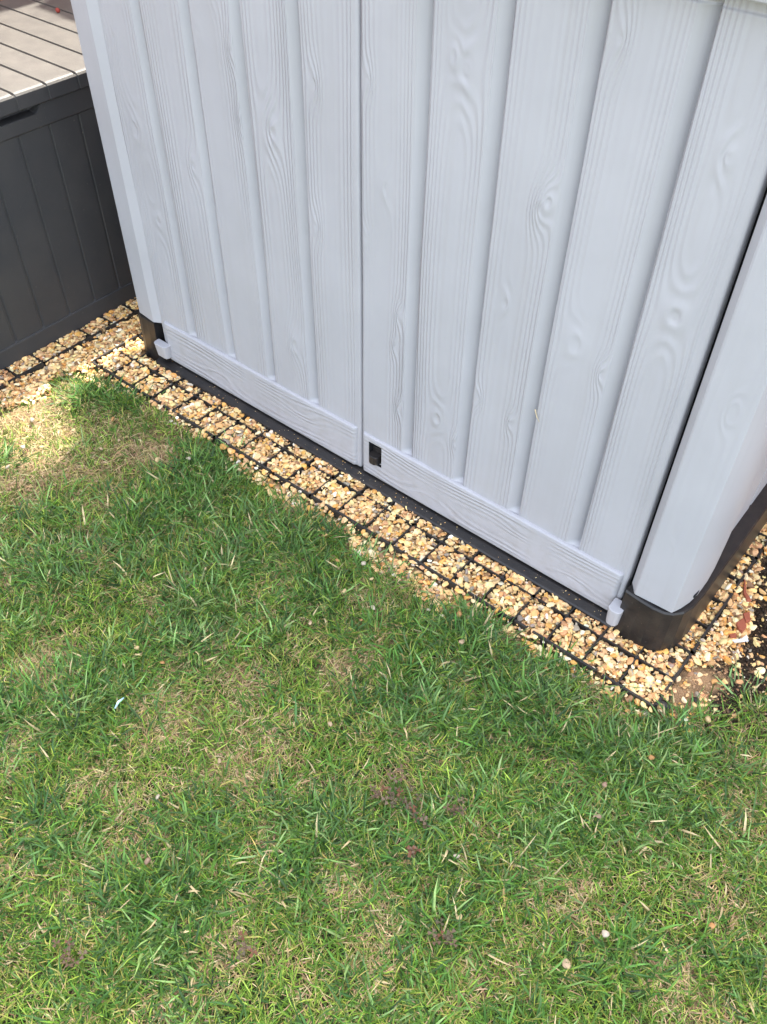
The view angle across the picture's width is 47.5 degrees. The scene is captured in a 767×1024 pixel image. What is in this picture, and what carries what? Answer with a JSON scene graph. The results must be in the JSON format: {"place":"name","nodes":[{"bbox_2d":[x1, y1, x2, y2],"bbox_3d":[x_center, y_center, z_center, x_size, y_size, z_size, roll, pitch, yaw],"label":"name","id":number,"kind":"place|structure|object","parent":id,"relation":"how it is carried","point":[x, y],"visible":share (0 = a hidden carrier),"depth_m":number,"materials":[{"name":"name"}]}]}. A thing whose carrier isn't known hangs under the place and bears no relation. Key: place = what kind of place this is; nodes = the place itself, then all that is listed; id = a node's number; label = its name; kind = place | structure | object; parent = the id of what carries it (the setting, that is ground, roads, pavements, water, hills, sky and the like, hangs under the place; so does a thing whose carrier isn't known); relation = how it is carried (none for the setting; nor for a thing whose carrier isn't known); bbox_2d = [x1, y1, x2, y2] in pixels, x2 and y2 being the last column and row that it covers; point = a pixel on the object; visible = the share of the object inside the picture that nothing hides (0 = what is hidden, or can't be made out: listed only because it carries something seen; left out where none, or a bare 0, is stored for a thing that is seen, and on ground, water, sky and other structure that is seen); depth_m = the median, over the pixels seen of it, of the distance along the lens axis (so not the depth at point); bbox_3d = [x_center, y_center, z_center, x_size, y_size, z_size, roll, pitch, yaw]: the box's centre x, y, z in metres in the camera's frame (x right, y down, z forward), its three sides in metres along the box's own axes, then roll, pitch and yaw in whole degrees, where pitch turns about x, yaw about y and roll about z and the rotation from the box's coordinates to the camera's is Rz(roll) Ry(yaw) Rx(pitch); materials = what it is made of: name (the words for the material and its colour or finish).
{"place":"outdoors","nodes":[
{"label":"outdoors","id":0,"kind":"place"},
{"bbox_2d":[0,306,766,1023],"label":"ground","id":1,"kind":"structure","parent":0,"point":[680,694],"depth_m":1.63,"materials":[{"name":"green plant"}]},
{"bbox_2d":[0,358,43,391],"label":"gravel grid","id":2,"kind":"object","parent":1,"relation":"on","point":[39,366],"visible":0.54,"depth_m":2.42,"materials":[{"name":"black plastic"}]},
{"bbox_2d":[0,0,136,372],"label":"storage box","id":3,"kind":"object","parent":1,"relation":"on","point":[64,267],"visible":0.48,"depth_m":2.35,"materials":[{"name":"plastic"}]},
{"bbox_2d":[52,937,86,966],"bbox_3d":[-0.500,0.700,1.387,0.056,0.034,0.039,31,53,25],"label":"clover","id":4,"kind":"object","parent":1,"relation":"on","point":[68,948],"visible":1,"depth_m":1.38,"materials":[{"name":"brown plant"}]},
{"bbox_2d":[30,304,138,365],"bbox_3d":[-0.829,-0.565,2.618,0.090,0.040,0.505,31,53,25],"label":"gravel grid","id":5,"kind":"object","parent":1,"relation":"on","point":[89,337],"visible":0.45,"depth_m":2.55,"materials":[{"name":"black plastic"}]},
{"bbox_2d":[92,334,183,402],"bbox_3d":[-0.672,-0.400,2.462,0.257,0.041,0.174,31,53,25],"label":"gravel grid","id":6,"kind":"object","parent":1,"relation":"on","point":[100,367],"visible":0.38,"depth_m":2.43,"materials":[{"name":"black plastic"}]},
{"bbox_2d":[144,857,150,864],"bbox_3d":[-0.403,0.595,1.488,0.008,0.007,0.013,31,53,25],"label":"pebble","id":7,"kind":"object","parent":1,"relation":"on","point":[147,860],"visible":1,"depth_m":1.49,"materials":[{"name":"stone"}]},
{"bbox_2d":[151,378,239,443],"bbox_3d":[-0.479,-0.285,2.356,0.256,0.040,0.174,31,53,25],"label":"gravel grid","id":8,"kind":"object","parent":1,"relation":"on","point":[195,397],"visible":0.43,"depth_m":2.32,"materials":[{"name":"black plastic"}]},
{"bbox_2d":[233,930,257,959],"bbox_3d":[-0.224,0.697,1.393,0.035,0.036,0.050,-27,53,-24],"label":"clover","id":9,"kind":"object","parent":1,"relation":"on","point":[250,949],"visible":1,"depth_m":1.39,"materials":[{"name":"brown plant"}]},
{"bbox_2d":[214,415,338,501],"bbox_3d":[-0.253,-0.151,2.231,0.339,0.041,0.174,31,53,25],"label":"gravel grid","id":10,"kind":"object","parent":1,"relation":"on","point":[265,467],"visible":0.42,"depth_m":2.19,"materials":[{"name":"black plastic"}]},
{"bbox_2d":[309,471,414,549],"bbox_3d":[-0.028,-0.016,2.107,0.256,0.041,0.174,31,53,25],"label":"gravel grid","id":11,"kind":"object","parent":1,"relation":"on","point":[337,513],"visible":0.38,"depth_m":2.07,"materials":[{"name":"black plastic"}]},
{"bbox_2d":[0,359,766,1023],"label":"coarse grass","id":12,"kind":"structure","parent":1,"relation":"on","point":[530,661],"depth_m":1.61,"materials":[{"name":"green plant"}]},
{"bbox_2d":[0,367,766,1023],"bbox_3d":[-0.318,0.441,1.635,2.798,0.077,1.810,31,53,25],"label":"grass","id":13,"kind":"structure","parent":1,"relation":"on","point":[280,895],"depth_m":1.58,"materials":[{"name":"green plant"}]},
{"bbox_2d":[0,297,766,734],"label":"gravel","id":14,"kind":"structure","parent":1,"relation":"on","point":[80,359],"depth_m":2.01,"materials":[{"name":"beige gravel"}]},
{"bbox_2d":[668,656,675,663],"bbox_3d":[0.591,0.305,1.787,0.015,0.020,0.018,-10,47,-10],"label":"soil clod","id":15,"kind":"object","parent":14,"relation":"on","point":[671,659],"visible":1,"depth_m":1.78,"materials":[{"name":"soil"}]},
{"bbox_2d":[691,697,699,703],"bbox_3d":[0.620,0.374,1.731,0.014,0.015,0.018,-8,47,-9],"label":"soil clod","id":16,"kind":"object","parent":14,"relation":"on","point":[695,700],"visible":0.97,"depth_m":1.73,"materials":[{"name":"soil"}]},
{"bbox_2d":[727,647,737,664],"bbox_3d":[0.717,0.295,1.789,0.007,0.012,0.046,-6,47,-6],"label":"twig","id":17,"kind":"object","parent":14,"relation":"on","point":[733,655],"visible":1,"depth_m":1.79,"materials":[{"name":"beige wood"}]},
{"bbox_2d":[729,633,736,638],"bbox_3d":[0.736,0.262,1.838,0.017,0.008,0.011,-9,47,-10],"label":"terracotta shard","id":18,"kind":"object","parent":14,"relation":"on","point":[732,635],"visible":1,"depth_m":1.83,"materials":[{"name":"red ceramic"}]},
{"bbox_2d":[732,635,747,642],"bbox_3d":[0.748,0.268,1.824,0.037,0.002,0.015,-15,48,-15],"label":"foil scrap","id":19,"kind":"object","parent":14,"relation":"on","point":[744,639],"visible":1,"depth_m":1.82,"materials":[{"name":"silver metal"}]},
{"bbox_2d":[736,618,746,632],"bbox_3d":[0.762,0.240,1.856,0.021,0.008,0.037,31,53,25],"label":"terracotta shard","id":20,"kind":"object","parent":14,"relation":"on","point":[741,625],"visible":1,"depth_m":1.85,"materials":[{"name":"red ceramic"}]},
{"bbox_2d":[743,612,749,622],"bbox_3d":[0.780,0.226,1.872,0.016,0.008,0.027,3,46,2],"label":"terracotta shard","id":21,"kind":"object","parent":14,"relation":"on","point":[746,616],"visible":1,"depth_m":1.87,"materials":[{"name":"red ceramic"}]},
{"bbox_2d":[743,579,750,601],"bbox_3d":[0.795,0.172,1.918,0.013,0.006,0.060,3,46,2],"label":"terracotta shard","id":22,"kind":"object","parent":14,"relation":"on","point":[746,596],"visible":1,"depth_m":1.91,"materials":[{"name":"red ceramic"}]},
{"bbox_2d":[368,764,412,808],"bbox_3d":[0.024,0.503,1.582,0.080,0.037,0.079,31,53,25],"label":"clover","id":23,"kind":"object","parent":1,"relation":"on","point":[390,797],"visible":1,"depth_m":1.57,"materials":[{"name":"brown plant"}]},
{"bbox_2d":[406,845,420,858],"bbox_3d":[0.050,0.588,1.502,0.024,0.036,0.024,31,53,25],"label":"clover","id":24,"kind":"object","parent":1,"relation":"on","point":[413,852],"visible":1,"depth_m":1.50,"materials":[{"name":"brown plant"}]},
{"bbox_2d":[406,793,429,828],"bbox_3d":[0.059,0.537,1.551,0.034,0.037,0.064,-11,47,-11],"label":"clover","id":25,"kind":"object","parent":1,"relation":"on","point":[414,808],"visible":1,"depth_m":1.54,"materials":[{"name":"brown plant"}]},
{"bbox_2d":[71,0,766,654],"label":"storage shed","id":26,"kind":"structure","parent":1,"relation":"on","point":[423,258],"depth_m":1.60,"materials":[{"name":"grey plastic"}]},
{"bbox_2d":[97,0,362,466],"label":"door","id":27,"kind":"structure","parent":26,"relation":"in","point":[241,124],"depth_m":1.85,"materials":[{"name":"grey plastic"}]},
{"bbox_2d":[361,0,766,625],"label":"door","id":28,"kind":"structure","parent":26,"relation":"in","point":[562,199],"depth_m":1.45,"materials":[{"name":"grey plastic"}]},
{"bbox_2d":[428,918,457,946],"bbox_3d":[0.097,0.688,1.409,0.052,0.034,0.046,31,53,25],"label":"clover","id":29,"kind":"object","parent":1,"relation":"on","point":[448,937],"visible":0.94,"depth_m":1.40,"materials":[{"name":"brown plant"}]},
{"bbox_2d":[443,795,466,814],"bbox_3d":[0.128,0.528,1.559,0.042,0.038,0.041,7,47,6],"label":"clover","id":30,"kind":"object","parent":1,"relation":"on","point":[454,808],"visible":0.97,"depth_m":1.55,"materials":[{"name":"brown plant"}]},
{"bbox_2d":[392,517,540,624],"bbox_3d":[0.198,0.119,1.983,0.339,0.040,0.174,31,53,25],"label":"gravel grid","id":31,"kind":"object","parent":1,"relation":"on","point":[451,584],"visible":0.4,"depth_m":1.95,"materials":[{"name":"black plastic"}]},
{"bbox_2d":[562,959,570,968],"bbox_3d":[0.290,0.718,1.385,0.014,0.009,0.014,3,46,2],"label":"pebble","id":32,"kind":"object","parent":1,"relation":"on","point":[564,964],"visible":0.99,"depth_m":1.38,"materials":[{"name":"stone"}]},
{"bbox_2d":[513,588,693,711],"bbox_3d":[0.464,0.276,1.836,0.360,0.041,0.174,31,53,25],"label":"gravel grid","id":33,"kind":"object","parent":1,"relation":"on","point":[583,664],"visible":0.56,"depth_m":1.80,"materials":[{"name":"black plastic"}]},
{"bbox_2d":[602,930,609,937],"bbox_3d":[0.360,0.684,1.417,0.012,0.009,0.012,-6,47,-6],"label":"pebble","id":34,"kind":"object","parent":1,"relation":"on","point":[605,933],"visible":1,"depth_m":1.41,"materials":[{"name":"stone"}]},
{"bbox_2d":[705,716,710,722],"bbox_3d":[0.628,0.402,1.690,0.010,0.010,0.014,0,46,-1],"label":"pebble","id":35,"kind":"object","parent":1,"relation":"on","point":[708,719],"visible":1,"depth_m":1.69,"materials":[{"name":"stone"}]},
{"bbox_2d":[668,556,766,730],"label":"soil","id":36,"kind":"structure","parent":1,"relation":"on","point":[758,633],"depth_m":1.77,"materials":[{"name":"soil"}]},
{"bbox_2d":[677,554,757,654],"bbox_3d":[0.709,0.191,1.922,0.090,0.040,0.339,31,53,25],"label":"gravel grid","id":37,"kind":"object","parent":1,"relation":"on","point":[720,611],"visible":0.31,"depth_m":1.89,"materials":[{"name":"black plastic"}]},
{"bbox_2d":[745,532,766,562],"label":"gravel grid","id":38,"kind":"object","parent":1,"relation":"on","point":[760,550],"visible":0.1,"depth_m":2.00,"materials":[{"name":"black plastic"}]}
]}

